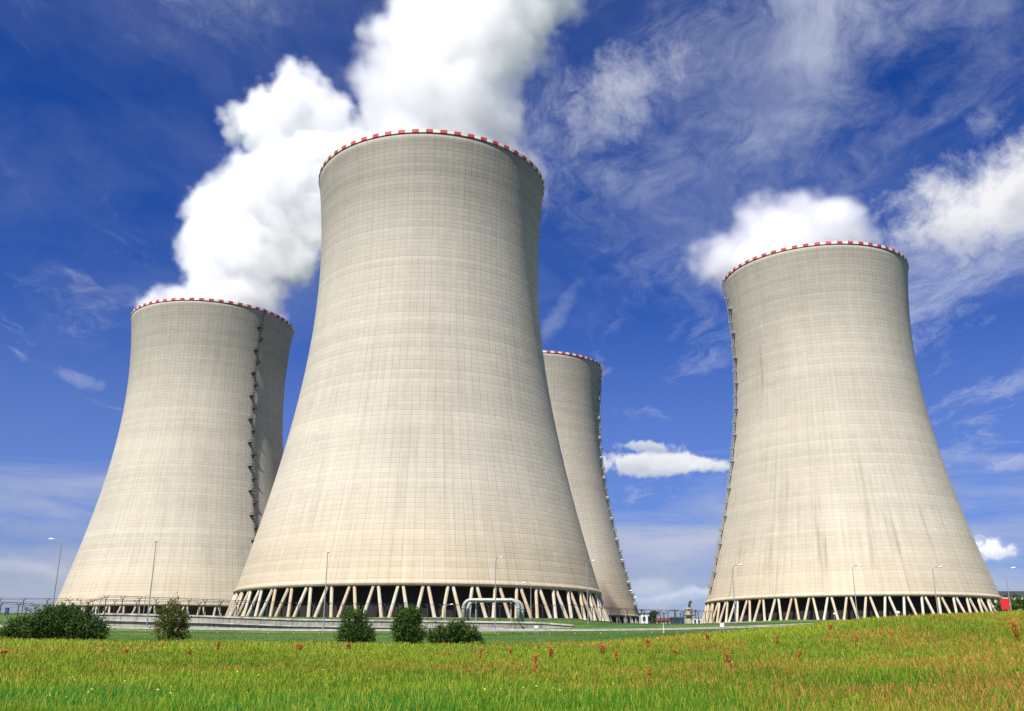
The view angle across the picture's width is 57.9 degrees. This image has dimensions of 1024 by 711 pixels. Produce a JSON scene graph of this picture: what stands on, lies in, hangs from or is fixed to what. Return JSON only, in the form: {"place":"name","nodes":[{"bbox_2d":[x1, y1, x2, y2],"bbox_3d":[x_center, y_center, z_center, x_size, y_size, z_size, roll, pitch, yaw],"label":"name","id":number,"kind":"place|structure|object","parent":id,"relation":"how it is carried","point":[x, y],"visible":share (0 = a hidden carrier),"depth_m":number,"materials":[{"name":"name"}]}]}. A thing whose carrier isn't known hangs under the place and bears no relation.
{"place":"outdoors","nodes":[
{"label":"outdoors","id":0,"kind":"place"},
{"bbox_2d":[121,630,733,633],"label":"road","id":1,"kind":"structure","parent":0,"point":[605,633],"depth_m":150.20,"materials":[{"name":"grey asphalt"}]},
{"bbox_2d":[0,613,1023,684],"bbox_3d":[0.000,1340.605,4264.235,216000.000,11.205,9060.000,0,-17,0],"label":"ground","id":2,"kind":"structure","parent":0,"point":[387,633],"depth_m":160.77,"materials":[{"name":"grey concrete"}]},
{"bbox_2d":[3,608,8,624],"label":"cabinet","id":3,"kind":"object","parent":2,"relation":"on","point":[7,611],"visible":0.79,"depth_m":165.70,"materials":[{"name":"blue"}]},
{"bbox_2d":[49,538,61,618],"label":"street lamp","id":4,"kind":"object","parent":2,"relation":"on","point":[57,569],"visible":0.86,"depth_m":148.46,"materials":[{"name":"grey metal"}]},
{"bbox_2d":[0,596,114,640],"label":"bush","id":5,"kind":"object","parent":2,"relation":"on","point":[72,625],"visible":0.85,"depth_m":113.20,"materials":[{"name":"green plant"}]},
{"bbox_2d":[145,540,156,631],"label":"street lamp","id":6,"kind":"object","parent":2,"relation":"on","point":[150,590],"visible":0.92,"depth_m":151.28,"materials":[{"name":"grey metal"}]},
{"bbox_2d":[150,594,192,641],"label":"sapling","id":7,"kind":"object","parent":2,"relation":"on","point":[173,623],"visible":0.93,"depth_m":114.83,"materials":[{"name":"green plant"}]},
{"bbox_2d":[53,298,293,615],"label":"cooling tower","id":8,"kind":"structure","parent":2,"relation":"on","point":[197,455],"depth_m":435.50,"materials":[{"name":"concrete"}]},
{"bbox_2d":[296,644,302,650],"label":"sorrel plant","id":9,"kind":"object","parent":2,"relation":"on","point":[298,646],"visible":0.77,"depth_m":85.67,"materials":[{"name":"brown plant"}]},
{"bbox_2d":[62,613,573,629],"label":"retaining wall","id":10,"kind":"structure","parent":2,"relation":"on","point":[130,619],"depth_m":177.72,"materials":[{"name":"concrete"}]},
{"bbox_2d":[0,598,241,616],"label":"security fence","id":11,"kind":"object","parent":10,"relation":"on","point":[125,604],"visible":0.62,"depth_m":209.13,"materials":[{"name":"grey metal"}]},
{"bbox_2d":[322,551,328,633],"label":"street lamp","id":12,"kind":"object","parent":2,"relation":"on","point":[325,594],"visible":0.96,"depth_m":160.82,"materials":[{"name":"grey metal"}]},
{"bbox_2d":[345,642,350,648],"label":"sorrel plant","id":13,"kind":"object","parent":2,"relation":"on","point":[347,645],"visible":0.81,"depth_m":90.64,"materials":[{"name":"brown plant"}]},
{"bbox_2d":[332,605,379,643],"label":"bush","id":14,"kind":"object","parent":2,"relation":"on","point":[354,631],"visible":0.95,"depth_m":113.65,"materials":[{"name":"green plant"}]},
{"bbox_2d":[0,596,713,623],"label":"security fence","id":15,"kind":"object","parent":2,"relation":"on","point":[441,610],"visible":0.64,"depth_m":197.62,"materials":[{"name":"grey metal"}]},
{"bbox_2d":[0,623,811,634],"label":"guardrail","id":16,"kind":"object","parent":2,"relation":"on","point":[517,630],"visible":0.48,"depth_m":144.95,"materials":[{"name":"metal"}]},
{"bbox_2d":[388,602,434,644],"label":"bush","id":17,"kind":"object","parent":2,"relation":"on","point":[404,631],"visible":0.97,"depth_m":113.61,"materials":[{"name":"green plant"}]},
{"bbox_2d":[225,129,612,622],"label":"cooling tower","id":18,"kind":"structure","parent":2,"relation":"on","point":[422,463],"depth_m":279.35,"materials":[{"name":"concrete"}]},
{"bbox_2d":[422,618,485,645],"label":"bush","id":19,"kind":"object","parent":2,"relation":"on","point":[458,632],"visible":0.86,"depth_m":113.22,"materials":[{"name":"green plant"}]},
{"bbox_2d":[4,638,934,696],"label":"wildflowers","id":20,"kind":"object","parent":2,"relation":"on","point":[304,647],"visible":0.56,"depth_m":48.35,"materials":[{"name":"red plant"}]},
{"bbox_2d":[479,647,481,660],"bbox_3d":[-2.142,20.462,62.793,0.252,1.361,0.340,0,-17,0],"label":"sorrel plant","id":21,"kind":"object","parent":2,"relation":"on","point":[480,652],"visible":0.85,"depth_m":62.80,"materials":[{"name":"brown plant"}]},
{"bbox_2d":[461,598,524,621],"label":"pipe bridge","id":22,"kind":"structure","parent":2,"relation":"on","point":[471,601],"depth_m":196.16,"materials":[{"name":"metal"}]},
{"bbox_2d":[495,557,501,633],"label":"street lamp","id":23,"kind":"object","parent":2,"relation":"on","point":[495,594],"visible":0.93,"depth_m":172.54,"materials":[{"name":"grey metal"}]},
{"bbox_2d":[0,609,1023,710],"bbox_3d":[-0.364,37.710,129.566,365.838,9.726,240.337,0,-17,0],"label":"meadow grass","id":24,"kind":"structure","parent":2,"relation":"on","point":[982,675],"depth_m":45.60,"materials":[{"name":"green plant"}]},
{"bbox_2d":[522,582,531,621],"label":"street lamp","id":25,"kind":"object","parent":2,"relation":"on","point":[530,602],"visible":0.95,"depth_m":206.98,"materials":[{"name":"grey metal"}]},
{"bbox_2d":[532,652,539,671],"bbox_3d":[1.220,15.867,47.445,0.421,1.292,0.282,0,-17,0],"label":"sorrel plant","id":26,"kind":"object","parent":2,"relation":"on","point":[535,658],"visible":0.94,"depth_m":47.47,"materials":[{"name":"brown plant"}]},
{"bbox_2d":[548,646,553,659],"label":"sorrel plant","id":27,"kind":"object","parent":2,"relation":"on","point":[550,653],"visible":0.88,"depth_m":68.48,"materials":[{"name":"brown plant"}]},
{"bbox_2d":[586,560,594,624],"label":"street lamp","id":28,"kind":"object","parent":2,"relation":"on","point":[587,597],"visible":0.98,"depth_m":183.83,"materials":[{"name":"grey metal"}]},
{"bbox_2d":[543,350,638,623],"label":"cooling tower","id":29,"kind":"structure","parent":2,"relation":"on","point":[574,381],"depth_m":522.32,"materials":[{"name":"concrete"}]},
{"bbox_2d":[597,642,606,654],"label":"sorrel plant","id":30,"kind":"object","parent":2,"relation":"on","point":[602,647],"visible":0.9,"depth_m":80.00,"materials":[{"name":"brown plant"}]},
{"bbox_2d":[614,651,617,663],"bbox_3d":[6.829,19.933,60.796,0.329,1.097,0.229,0,-17,0],"label":"sorrel plant","id":31,"kind":"object","parent":2,"relation":"on","point":[616,655],"visible":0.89,"depth_m":60.81,"materials":[{"name":"brown plant"}]},
{"bbox_2d":[639,613,650,623],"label":"hut","id":32,"kind":"object","parent":2,"relation":"on","point":[641,618],"visible":0.49,"depth_m":258.00,"materials":[{"name":"grey paint"}]},
{"bbox_2d":[645,638,650,650],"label":"sorrel plant","id":33,"kind":"object","parent":2,"relation":"on","point":[647,641],"visible":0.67,"depth_m":83.98,"materials":[{"name":"brown plant"}]},
{"bbox_2d":[646,665,651,681],"bbox_3d":[5.601,13.198,37.792,0.253,1.107,0.232,0,-17,0],"label":"sorrel plant","id":34,"kind":"object","parent":2,"relation":"on","point":[648,671],"visible":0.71,"depth_m":37.82,"materials":[{"name":"brown plant"}]},
{"bbox_2d":[647,611,658,623],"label":"tree","id":35,"kind":"object","parent":2,"relation":"on","point":[654,616],"visible":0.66,"depth_m":251.88,"materials":[{"name":"green plant"}]},
{"bbox_2d":[655,618,669,623],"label":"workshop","id":36,"kind":"structure","parent":2,"relation":"on","point":[662,620],"depth_m":317.20,"materials":[{"name":"red"}]},
{"bbox_2d":[669,617,684,623],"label":"shed","id":37,"kind":"structure","parent":2,"relation":"on","point":[675,620],"depth_m":288.53,"materials":[{"name":"blue"}]},
{"bbox_2d":[684,600,693,623],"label":"chimney","id":38,"kind":"object","parent":2,"relation":"on","point":[688,616],"visible":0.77,"depth_m":288.44,"materials":[{"name":"concrete"}]},
{"bbox_2d":[691,617,700,623],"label":"annex","id":39,"kind":"object","parent":2,"relation":"on","point":[694,621],"visible":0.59,"depth_m":284.69,"materials":[{"name":"paint"}]},
{"bbox_2d":[722,650,731,666],"bbox_3d":[11.963,16.980,51.266,0.559,1.321,0.410,0,-17,0],"label":"sorrel plant","id":40,"kind":"object","parent":2,"relation":"on","point":[727,657],"visible":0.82,"depth_m":51.29,"materials":[{"name":"brown plant"}]},
{"bbox_2d":[732,564,742,623],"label":"street lamp","id":41,"kind":"object","parent":2,"relation":"on","point":[733,592],"visible":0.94,"depth_m":190.12,"materials":[{"name":"grey metal"}]},
{"bbox_2d":[797,648,801,660],"bbox_3d":[19.491,20.393,62.803,0.349,1.035,0.416,-13,-22,35],"label":"sorrel plant","id":42,"kind":"object","parent":2,"relation":"on","point":[799,653],"visible":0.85,"depth_m":62.76,"materials":[{"name":"brown plant"}]},
{"bbox_2d":[701,241,1001,622],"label":"cooling tower","id":43,"kind":"structure","parent":2,"relation":"on","point":[837,472],"depth_m":371.35,"materials":[{"name":"concrete"}]},
{"bbox_2d":[852,565,862,619],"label":"street lamp","id":44,"kind":"object","parent":2,"relation":"on","point":[854,590],"visible":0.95,"depth_m":190.20,"materials":[{"name":"grey metal"}]},
{"bbox_2d":[932,566,942,612],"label":"street lamp","id":45,"kind":"object","parent":2,"relation":"on","point":[935,589],"visible":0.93,"depth_m":188.35,"materials":[{"name":"grey metal"}]},
{"bbox_2d":[1000,599,1009,609],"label":"board","id":46,"kind":"object","parent":2,"relation":"on","point":[1005,605],"visible":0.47,"depth_m":162.35,"materials":[{"name":"red"}]},
{"bbox_2d":[990,592,1023,611],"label":"bush","id":47,"kind":"object","parent":2,"relation":"on","point":[1017,603],"visible":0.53,"depth_m":197.76,"materials":[{"name":"green plant"}]},
{"bbox_2d":[1005,567,1015,609],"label":"street lamp","id":48,"kind":"object","parent":2,"relation":"on","point":[1007,587],"visible":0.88,"depth_m":184.60,"materials":[{"name":"grey metal"}]},
{"bbox_2d":[998,591,1023,604],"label":"hall","id":49,"kind":"structure","parent":2,"relation":"on","point":[1017,593],"depth_m":476.64,"materials":[{"name":"grey"}]},
{"bbox_2d":[1007,619,1019,642],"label":"sorrel plant","id":50,"kind":"object","parent":2,"relation":"on","point":[1015,629],"visible":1,"depth_m":67.04,"materials":[{"name":"brown plant"}]},
{"bbox_2d":[0,0,1023,623],"label":"sky","id":51,"kind":"structure","parent":0,"point":[151,150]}
]}

